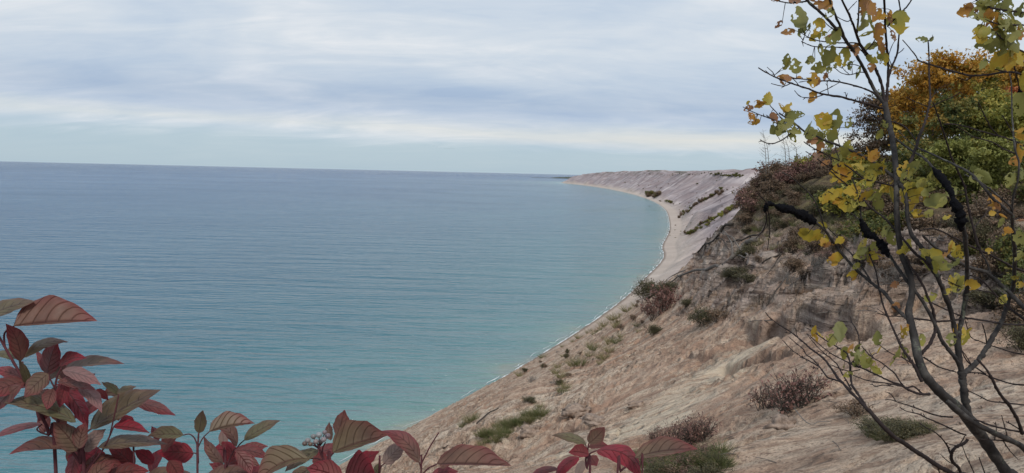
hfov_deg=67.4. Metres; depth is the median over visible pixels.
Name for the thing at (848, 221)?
shrub
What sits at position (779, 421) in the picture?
rock
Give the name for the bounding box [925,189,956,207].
shrub
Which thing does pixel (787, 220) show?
shrub
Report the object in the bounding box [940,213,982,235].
shrub
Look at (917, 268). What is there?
shrub
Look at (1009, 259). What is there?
shrub
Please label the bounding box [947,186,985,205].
shrub
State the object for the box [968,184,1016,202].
shrub
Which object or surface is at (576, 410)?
rock
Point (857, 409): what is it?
shrub
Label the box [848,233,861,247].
shrub
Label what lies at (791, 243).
shrub
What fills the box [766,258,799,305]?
fallen branch
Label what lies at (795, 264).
shrub
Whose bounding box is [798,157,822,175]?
shrub
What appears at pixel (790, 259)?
shrub
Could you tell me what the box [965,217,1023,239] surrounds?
shrub
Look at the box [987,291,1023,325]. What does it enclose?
shrub
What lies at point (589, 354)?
grass tuft
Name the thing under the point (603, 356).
grass tuft
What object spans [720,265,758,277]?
shrub
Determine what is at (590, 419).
rock
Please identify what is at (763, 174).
shrub
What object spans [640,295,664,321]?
shrub
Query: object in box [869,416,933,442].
shrub
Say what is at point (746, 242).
fallen tree
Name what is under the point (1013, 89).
broadleaf tree
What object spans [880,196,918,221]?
shrub
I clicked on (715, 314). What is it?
shrub
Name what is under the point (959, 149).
tree
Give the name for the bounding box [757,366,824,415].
shrub
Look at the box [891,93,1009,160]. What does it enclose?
broadleaf tree
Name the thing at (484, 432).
grass tuft
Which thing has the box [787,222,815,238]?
shrub
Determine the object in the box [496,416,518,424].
grass tuft
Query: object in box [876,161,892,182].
shrub
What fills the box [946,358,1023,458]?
sapling
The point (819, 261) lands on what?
shrub
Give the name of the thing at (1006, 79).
maple tree
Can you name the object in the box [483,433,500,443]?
grass tuft
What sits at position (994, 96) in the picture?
broadleaf tree
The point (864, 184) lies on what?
shrub
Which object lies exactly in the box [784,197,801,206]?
shrub
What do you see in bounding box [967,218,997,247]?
shrub
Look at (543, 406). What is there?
grass tuft
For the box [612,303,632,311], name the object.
grass tuft
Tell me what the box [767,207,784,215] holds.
shrub
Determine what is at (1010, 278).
shrub
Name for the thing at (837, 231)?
shrub
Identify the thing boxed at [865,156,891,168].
shrub
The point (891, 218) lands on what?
shrub
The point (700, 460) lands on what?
grass tuft
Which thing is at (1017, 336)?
shrub
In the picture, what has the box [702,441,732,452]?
grass tuft
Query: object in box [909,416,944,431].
grass tuft
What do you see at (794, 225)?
grass tuft
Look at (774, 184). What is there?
shrub
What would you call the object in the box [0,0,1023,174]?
sky
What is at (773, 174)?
shrub
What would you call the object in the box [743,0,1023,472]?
sapling
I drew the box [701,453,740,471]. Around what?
grass tuft
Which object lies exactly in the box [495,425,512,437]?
grass tuft
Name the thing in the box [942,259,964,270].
shrub
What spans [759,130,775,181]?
bare tree
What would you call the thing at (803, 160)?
shrub
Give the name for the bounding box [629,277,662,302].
shrub
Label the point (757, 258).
shrub
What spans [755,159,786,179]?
shrub
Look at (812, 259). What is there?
shrub
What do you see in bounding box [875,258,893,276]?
shrub
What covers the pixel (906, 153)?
tree
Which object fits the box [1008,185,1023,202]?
shrub
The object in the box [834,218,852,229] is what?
shrub
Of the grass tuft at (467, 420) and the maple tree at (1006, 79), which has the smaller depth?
the grass tuft at (467, 420)
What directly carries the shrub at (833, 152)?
on the ground
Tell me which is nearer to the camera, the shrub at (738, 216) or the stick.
the stick
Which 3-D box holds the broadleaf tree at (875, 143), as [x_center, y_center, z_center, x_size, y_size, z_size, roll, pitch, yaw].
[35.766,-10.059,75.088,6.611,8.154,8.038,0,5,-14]
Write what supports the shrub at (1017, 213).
on the ground
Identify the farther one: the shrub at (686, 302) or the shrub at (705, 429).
the shrub at (686, 302)
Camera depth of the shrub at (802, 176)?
79.52 m
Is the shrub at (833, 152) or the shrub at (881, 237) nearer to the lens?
the shrub at (881, 237)
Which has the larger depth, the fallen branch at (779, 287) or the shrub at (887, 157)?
the shrub at (887, 157)
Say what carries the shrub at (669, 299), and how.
on the ground
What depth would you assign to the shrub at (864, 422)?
14.36 m
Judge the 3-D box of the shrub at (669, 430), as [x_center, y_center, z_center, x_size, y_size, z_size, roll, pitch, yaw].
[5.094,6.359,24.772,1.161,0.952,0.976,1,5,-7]
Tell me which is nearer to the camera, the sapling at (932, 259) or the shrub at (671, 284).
the sapling at (932, 259)
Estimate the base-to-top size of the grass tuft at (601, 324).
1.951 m
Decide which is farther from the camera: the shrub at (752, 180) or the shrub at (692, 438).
the shrub at (752, 180)
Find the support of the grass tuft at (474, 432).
on the ground
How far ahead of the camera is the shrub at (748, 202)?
80.36 m
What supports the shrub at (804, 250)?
on the ground
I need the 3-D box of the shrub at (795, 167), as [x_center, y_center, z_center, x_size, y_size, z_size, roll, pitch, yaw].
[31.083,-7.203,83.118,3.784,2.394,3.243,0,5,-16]
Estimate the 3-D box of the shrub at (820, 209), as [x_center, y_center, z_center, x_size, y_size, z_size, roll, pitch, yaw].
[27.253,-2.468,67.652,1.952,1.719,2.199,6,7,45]
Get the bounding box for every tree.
[639,231,759,299]
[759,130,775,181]
[777,135,801,166]
[836,93,914,158]
[869,83,938,152]
[873,45,997,146]
[886,138,945,170]
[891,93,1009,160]
[899,68,973,139]
[915,136,987,192]
[938,56,1013,120]
[950,87,1016,140]
[953,132,1023,194]
[957,89,1023,155]
[984,60,1023,89]
[991,86,1023,138]
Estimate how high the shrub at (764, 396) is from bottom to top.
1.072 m
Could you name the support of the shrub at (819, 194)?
on the ground
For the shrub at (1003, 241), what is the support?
on the ground
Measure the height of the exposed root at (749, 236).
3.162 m
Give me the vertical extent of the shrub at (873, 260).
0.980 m
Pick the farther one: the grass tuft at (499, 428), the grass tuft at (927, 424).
the grass tuft at (499, 428)
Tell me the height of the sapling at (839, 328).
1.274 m
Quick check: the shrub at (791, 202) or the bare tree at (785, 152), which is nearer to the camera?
the shrub at (791, 202)
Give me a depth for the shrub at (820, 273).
45.67 m
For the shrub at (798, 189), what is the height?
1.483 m
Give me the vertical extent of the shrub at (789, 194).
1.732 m
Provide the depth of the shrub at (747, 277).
59.23 m
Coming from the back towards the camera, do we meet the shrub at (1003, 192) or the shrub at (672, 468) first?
the shrub at (1003, 192)
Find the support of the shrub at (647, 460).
on the ground
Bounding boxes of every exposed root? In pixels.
[694,223,733,259]
[726,223,767,241]
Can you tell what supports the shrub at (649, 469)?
on the ground
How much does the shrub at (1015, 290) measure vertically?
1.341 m
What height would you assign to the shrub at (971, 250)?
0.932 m
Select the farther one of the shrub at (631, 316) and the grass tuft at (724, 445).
the shrub at (631, 316)
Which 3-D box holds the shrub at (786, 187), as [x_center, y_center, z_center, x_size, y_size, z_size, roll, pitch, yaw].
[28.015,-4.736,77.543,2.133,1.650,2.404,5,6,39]
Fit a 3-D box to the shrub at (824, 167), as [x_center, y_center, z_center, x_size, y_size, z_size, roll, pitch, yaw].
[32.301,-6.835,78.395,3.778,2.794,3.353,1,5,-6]
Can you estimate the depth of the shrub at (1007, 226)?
35.69 m
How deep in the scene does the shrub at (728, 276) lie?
63.08 m
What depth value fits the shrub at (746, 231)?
75.88 m
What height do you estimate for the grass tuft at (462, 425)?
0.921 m
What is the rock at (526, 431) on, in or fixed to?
on the ground
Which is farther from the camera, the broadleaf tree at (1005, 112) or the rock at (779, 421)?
the broadleaf tree at (1005, 112)
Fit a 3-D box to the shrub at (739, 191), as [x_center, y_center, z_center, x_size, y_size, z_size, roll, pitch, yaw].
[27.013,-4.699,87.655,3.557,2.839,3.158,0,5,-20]
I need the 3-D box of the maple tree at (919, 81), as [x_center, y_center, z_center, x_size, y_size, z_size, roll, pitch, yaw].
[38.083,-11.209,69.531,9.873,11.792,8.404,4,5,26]
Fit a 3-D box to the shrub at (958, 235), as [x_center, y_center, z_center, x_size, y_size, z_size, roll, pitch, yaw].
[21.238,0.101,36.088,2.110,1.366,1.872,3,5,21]
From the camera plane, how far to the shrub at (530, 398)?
56.87 m
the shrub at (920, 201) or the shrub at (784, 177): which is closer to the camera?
the shrub at (920, 201)
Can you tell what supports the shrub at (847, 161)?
on the ground
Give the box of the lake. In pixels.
[0,161,669,472]
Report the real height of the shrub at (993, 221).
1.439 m
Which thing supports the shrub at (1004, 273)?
on the ground
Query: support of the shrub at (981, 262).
on the ground
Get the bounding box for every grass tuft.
[456,419,466,427]
[459,412,480,422]
[464,413,480,421]
[470,427,486,437]
[477,425,496,437]
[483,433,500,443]
[490,432,509,442]
[491,422,510,429]
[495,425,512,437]
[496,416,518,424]
[529,403,550,412]
[534,406,547,416]
[547,364,562,373]
[550,383,575,392]
[554,366,571,377]
[560,355,585,366]
[570,353,592,365]
[583,348,597,356]
[585,341,602,350]
[591,349,611,359]
[592,317,612,326]
[599,341,619,352]
[603,310,619,320]
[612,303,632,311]
[647,457,680,471]
[683,450,723,467]
[685,449,722,466]
[695,450,729,468]
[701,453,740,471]
[701,455,733,469]
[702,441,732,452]
[703,451,738,467]
[709,442,734,456]
[711,435,737,452]
[788,219,802,226]
[824,215,843,223]
[857,424,877,437]
[871,427,891,441]
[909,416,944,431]
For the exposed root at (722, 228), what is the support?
on the ground
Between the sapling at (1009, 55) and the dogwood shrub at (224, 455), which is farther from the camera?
the sapling at (1009, 55)
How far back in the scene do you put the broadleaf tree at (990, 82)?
73.34 m
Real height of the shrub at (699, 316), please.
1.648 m
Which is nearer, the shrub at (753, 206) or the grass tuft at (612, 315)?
the shrub at (753, 206)
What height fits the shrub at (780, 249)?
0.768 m
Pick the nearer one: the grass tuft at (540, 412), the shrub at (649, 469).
the shrub at (649, 469)
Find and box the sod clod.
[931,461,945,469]
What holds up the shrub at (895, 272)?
on the ground
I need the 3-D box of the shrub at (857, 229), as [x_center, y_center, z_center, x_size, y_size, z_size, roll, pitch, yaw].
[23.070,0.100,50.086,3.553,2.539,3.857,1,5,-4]
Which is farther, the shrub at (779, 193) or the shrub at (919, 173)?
the shrub at (779, 193)
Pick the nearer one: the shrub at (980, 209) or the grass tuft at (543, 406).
the shrub at (980, 209)
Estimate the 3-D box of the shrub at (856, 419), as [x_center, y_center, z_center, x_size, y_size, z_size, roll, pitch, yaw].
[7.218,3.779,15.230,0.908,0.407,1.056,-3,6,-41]
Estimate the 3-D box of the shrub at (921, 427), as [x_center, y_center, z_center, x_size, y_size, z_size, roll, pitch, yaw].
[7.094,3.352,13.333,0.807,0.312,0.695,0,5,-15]
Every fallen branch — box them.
[476,408,498,423]
[743,239,787,274]
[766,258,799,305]
[793,407,831,424]
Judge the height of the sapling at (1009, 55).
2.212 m
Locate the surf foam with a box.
[339,188,669,461]
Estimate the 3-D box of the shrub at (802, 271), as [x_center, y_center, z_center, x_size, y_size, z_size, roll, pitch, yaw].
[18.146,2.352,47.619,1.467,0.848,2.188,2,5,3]
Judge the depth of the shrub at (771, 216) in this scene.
73.32 m
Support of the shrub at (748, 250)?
on the ground
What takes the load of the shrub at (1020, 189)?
on the ground
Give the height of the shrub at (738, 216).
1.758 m
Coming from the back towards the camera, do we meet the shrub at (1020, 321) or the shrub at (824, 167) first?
the shrub at (824, 167)
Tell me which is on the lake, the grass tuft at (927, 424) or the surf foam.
the surf foam
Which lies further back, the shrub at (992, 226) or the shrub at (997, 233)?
the shrub at (992, 226)
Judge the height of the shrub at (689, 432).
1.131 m
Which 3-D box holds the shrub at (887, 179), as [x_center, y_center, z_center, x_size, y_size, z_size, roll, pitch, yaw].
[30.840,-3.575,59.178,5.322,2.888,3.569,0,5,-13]
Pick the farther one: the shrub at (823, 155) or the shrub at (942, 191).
the shrub at (823, 155)
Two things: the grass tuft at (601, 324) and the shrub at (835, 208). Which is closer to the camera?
the shrub at (835, 208)
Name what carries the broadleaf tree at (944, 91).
on the ground
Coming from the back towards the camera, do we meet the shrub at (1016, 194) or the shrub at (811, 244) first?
the shrub at (811, 244)
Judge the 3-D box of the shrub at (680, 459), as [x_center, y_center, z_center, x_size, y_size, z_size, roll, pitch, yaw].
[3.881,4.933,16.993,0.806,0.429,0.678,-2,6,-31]
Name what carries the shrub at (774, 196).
on the ground
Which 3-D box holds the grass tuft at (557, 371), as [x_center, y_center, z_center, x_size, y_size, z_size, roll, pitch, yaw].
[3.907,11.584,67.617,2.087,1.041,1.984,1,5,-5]
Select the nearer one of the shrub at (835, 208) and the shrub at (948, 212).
the shrub at (948, 212)
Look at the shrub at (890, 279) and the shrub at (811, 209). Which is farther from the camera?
the shrub at (811, 209)
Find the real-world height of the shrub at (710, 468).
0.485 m
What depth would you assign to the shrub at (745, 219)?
78.64 m
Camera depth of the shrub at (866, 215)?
52.82 m
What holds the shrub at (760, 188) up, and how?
on the ground
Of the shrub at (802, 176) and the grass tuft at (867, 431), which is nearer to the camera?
the grass tuft at (867, 431)
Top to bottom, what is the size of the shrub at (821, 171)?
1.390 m
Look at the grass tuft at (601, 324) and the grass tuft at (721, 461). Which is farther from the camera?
the grass tuft at (601, 324)
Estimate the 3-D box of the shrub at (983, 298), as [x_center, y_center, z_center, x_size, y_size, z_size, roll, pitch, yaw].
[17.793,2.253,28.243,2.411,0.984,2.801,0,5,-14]
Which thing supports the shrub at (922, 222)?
on the ground
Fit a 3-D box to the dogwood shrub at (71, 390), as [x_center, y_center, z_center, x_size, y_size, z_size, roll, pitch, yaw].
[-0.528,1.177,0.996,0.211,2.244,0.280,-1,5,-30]
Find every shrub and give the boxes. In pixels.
[0,295,198,472]
[194,410,280,472]
[258,410,510,472]
[520,395,535,402]
[533,427,696,472]
[555,378,565,384]
[628,314,637,320]
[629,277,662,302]
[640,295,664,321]
[641,456,677,472]
[643,323,662,335]
[643,457,663,465]
[645,279,678,294]
[645,425,665,438]
[648,281,681,312]
[653,418,683,438]
[659,462,689,472]
[668,425,701,444]
[670,452,691,465]
[672,415,707,442]
[679,298,695,306]
[679,450,714,467]
[681,462,703,472]
[686,304,721,326]
[686,411,724,442]
[687,460,736,472]
[691,439,721,452]
[696,450,732,466]
[701,306,728,326]
[713,270,734,278]
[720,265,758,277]
[731,183,757,202]
[731,189,765,209]
[731,272,757,282]
[732,188,762,205]
[732,212,751,228]
[733,211,753,221]
[733,243,761,259]
[737,181,761,196]
[737,214,754,225]
[739,202,757,214]
[740,195,757,212]
[740,227,750,234]
[743,380,782,409]
[748,171,762,188]
[751,159,787,175]
[752,255,761,262]
[754,197,777,211]
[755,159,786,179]
[756,184,772,194]
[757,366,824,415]
[758,177,784,194]
[759,167,774,182]
[760,190,780,202]
[761,212,781,223]
[762,217,786,230]
[767,168,785,181]
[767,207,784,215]
[772,168,797,184]
[772,363,832,407]
[773,216,798,228]
[774,244,783,253]
[775,189,786,196]
[776,270,798,284]
[777,159,811,175]
[779,255,806,272]
[780,233,804,254]
[780,257,802,270]
[781,184,797,194]
[781,188,803,203]
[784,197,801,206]
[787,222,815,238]
[789,181,811,194]
[791,153,812,178]
[791,267,811,279]
[794,170,816,183]
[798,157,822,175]
[798,162,819,177]
[798,247,821,253]
[800,252,823,265]
[801,183,830,197]
[803,182,846,215]
[803,239,822,252]
[805,203,821,215]
[806,149,833,159]
[807,156,833,177]
[809,167,829,178]
[809,256,828,264]
[811,251,831,258]
[812,204,825,216]
[813,268,830,280]
[822,188,868,217]
[824,147,840,158]
[826,231,853,252]
[829,180,874,209]
[830,398,874,417]
[834,151,868,170]
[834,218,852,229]
[834,220,864,232]
[834,227,850,242]
[838,169,864,185]
[838,219,855,228]
[838,220,891,242]
[846,177,903,211]
[846,209,887,227]
[847,415,886,434]
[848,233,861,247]
[856,194,893,210]
[856,414,909,438]
[860,255,889,265]
[861,248,880,264]
[864,208,913,232]
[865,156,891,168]
[868,233,896,252]
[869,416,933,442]
[872,167,892,188]
[872,275,899,282]
[875,176,904,188]
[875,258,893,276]
[876,152,897,164]
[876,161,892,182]
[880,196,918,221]
[881,264,905,279]
[892,253,922,265]
[898,421,936,436]
[899,194,926,209]
[900,206,952,231]
[901,167,960,192]
[901,264,942,275]
[919,225,940,234]
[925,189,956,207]
[934,184,954,207]
[937,227,981,249]
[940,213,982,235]
[942,207,975,228]
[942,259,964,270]
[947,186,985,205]
[955,242,986,256]
[958,286,1007,310]
[961,195,1021,221]
[962,228,993,243]
[964,244,1002,284]
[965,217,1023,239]
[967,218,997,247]
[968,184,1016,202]
[974,215,1007,233]
[978,194,1018,208]
[985,222,1015,256]
[985,226,1023,256]
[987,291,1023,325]
[988,195,1017,220]
[988,320,1023,352]
[989,220,1023,234]
[989,244,1007,269]
[989,308,1023,327]
[994,248,1009,264]
[995,244,1023,281]
[996,261,1023,281]
[998,272,1023,295]
[998,278,1023,305]
[1000,158,1023,183]
[1001,271,1023,291]
[1007,183,1023,201]
[1007,205,1023,220]
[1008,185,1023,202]
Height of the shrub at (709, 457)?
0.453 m
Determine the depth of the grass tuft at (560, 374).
61.13 m
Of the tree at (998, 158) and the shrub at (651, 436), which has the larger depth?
the tree at (998, 158)
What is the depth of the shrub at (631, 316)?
84.08 m
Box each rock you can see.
[519,424,541,438]
[561,403,591,417]
[579,413,604,426]
[626,400,643,409]
[762,413,796,430]
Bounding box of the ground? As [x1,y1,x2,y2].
[339,154,1023,472]
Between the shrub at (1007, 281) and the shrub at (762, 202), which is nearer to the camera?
the shrub at (1007, 281)
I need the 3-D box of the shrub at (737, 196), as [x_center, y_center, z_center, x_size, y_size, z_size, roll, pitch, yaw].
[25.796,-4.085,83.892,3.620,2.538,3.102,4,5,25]
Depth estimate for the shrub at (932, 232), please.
43.95 m
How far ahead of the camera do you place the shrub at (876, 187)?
57.58 m
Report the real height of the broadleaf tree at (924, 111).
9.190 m
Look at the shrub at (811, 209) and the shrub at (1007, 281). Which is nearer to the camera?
the shrub at (1007, 281)
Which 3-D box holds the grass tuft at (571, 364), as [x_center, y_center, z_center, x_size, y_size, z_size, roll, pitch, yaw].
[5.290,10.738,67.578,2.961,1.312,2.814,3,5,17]
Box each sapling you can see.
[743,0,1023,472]
[765,312,965,472]
[902,0,1023,385]
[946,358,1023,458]
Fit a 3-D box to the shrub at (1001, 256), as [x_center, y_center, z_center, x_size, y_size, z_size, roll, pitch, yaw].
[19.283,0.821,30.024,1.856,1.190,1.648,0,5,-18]
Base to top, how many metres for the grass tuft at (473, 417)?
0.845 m
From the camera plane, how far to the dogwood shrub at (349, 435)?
0.82 m
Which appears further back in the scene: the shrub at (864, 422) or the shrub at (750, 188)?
the shrub at (750, 188)
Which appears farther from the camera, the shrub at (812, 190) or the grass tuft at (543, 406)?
the shrub at (812, 190)
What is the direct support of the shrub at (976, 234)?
on the ground
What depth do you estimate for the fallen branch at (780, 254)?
61.01 m
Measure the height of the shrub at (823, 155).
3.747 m
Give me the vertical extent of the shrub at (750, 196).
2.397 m
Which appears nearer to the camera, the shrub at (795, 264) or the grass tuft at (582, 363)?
the shrub at (795, 264)
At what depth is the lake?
619.61 m
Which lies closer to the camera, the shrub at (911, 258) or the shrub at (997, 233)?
the shrub at (997, 233)
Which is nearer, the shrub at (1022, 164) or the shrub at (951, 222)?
the shrub at (951, 222)
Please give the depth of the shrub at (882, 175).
61.22 m
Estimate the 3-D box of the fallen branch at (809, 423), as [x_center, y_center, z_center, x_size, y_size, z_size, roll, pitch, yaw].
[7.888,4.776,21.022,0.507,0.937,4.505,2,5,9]
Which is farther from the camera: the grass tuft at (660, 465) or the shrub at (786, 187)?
the shrub at (786, 187)
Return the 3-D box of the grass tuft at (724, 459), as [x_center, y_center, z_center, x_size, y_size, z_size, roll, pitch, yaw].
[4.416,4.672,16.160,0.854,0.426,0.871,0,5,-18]
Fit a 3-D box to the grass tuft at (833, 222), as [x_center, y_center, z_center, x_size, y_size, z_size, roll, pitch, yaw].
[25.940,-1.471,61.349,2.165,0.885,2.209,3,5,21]
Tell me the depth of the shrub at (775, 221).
70.79 m
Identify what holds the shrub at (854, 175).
on the ground
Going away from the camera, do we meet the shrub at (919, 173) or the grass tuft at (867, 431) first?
the grass tuft at (867, 431)
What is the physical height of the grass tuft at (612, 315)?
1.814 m
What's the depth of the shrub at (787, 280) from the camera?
46.43 m
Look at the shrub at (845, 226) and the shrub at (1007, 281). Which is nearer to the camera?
the shrub at (1007, 281)
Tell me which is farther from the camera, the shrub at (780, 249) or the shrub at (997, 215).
the shrub at (780, 249)
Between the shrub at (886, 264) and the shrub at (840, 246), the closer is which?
the shrub at (886, 264)
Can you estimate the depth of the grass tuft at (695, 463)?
16.39 m
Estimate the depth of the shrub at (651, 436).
26.76 m
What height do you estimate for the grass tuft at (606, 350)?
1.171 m
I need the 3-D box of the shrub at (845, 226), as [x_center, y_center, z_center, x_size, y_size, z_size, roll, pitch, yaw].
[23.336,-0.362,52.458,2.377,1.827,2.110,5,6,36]
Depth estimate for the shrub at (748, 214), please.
79.75 m
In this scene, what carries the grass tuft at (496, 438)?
on the ground
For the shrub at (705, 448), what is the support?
on the ground
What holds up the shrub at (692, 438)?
on the ground
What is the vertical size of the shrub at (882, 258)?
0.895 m
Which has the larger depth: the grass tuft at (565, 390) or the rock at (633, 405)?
the grass tuft at (565, 390)
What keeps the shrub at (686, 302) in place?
on the ground
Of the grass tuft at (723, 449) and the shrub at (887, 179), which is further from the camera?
the shrub at (887, 179)
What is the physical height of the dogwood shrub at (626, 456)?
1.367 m
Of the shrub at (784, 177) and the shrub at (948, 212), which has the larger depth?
the shrub at (784, 177)
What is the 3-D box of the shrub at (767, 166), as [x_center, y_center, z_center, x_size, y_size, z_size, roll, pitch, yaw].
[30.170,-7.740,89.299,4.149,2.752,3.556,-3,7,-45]
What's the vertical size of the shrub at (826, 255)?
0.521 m
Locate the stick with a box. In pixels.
[753,456,779,462]
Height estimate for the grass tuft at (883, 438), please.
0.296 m
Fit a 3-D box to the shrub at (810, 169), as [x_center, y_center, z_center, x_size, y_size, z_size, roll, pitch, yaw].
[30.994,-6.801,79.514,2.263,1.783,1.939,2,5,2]
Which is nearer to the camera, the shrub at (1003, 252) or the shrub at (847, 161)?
the shrub at (1003, 252)
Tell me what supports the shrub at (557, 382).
on the ground
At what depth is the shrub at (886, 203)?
56.39 m
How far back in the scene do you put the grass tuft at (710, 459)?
16.26 m
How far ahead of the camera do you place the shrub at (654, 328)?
65.52 m
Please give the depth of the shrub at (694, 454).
16.49 m
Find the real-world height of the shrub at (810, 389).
1.369 m
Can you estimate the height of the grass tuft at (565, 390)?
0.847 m
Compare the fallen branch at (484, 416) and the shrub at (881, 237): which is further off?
the fallen branch at (484, 416)
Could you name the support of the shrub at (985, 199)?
on the ground
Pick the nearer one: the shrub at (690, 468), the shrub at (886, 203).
the shrub at (690, 468)
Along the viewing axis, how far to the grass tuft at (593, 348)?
81.45 m

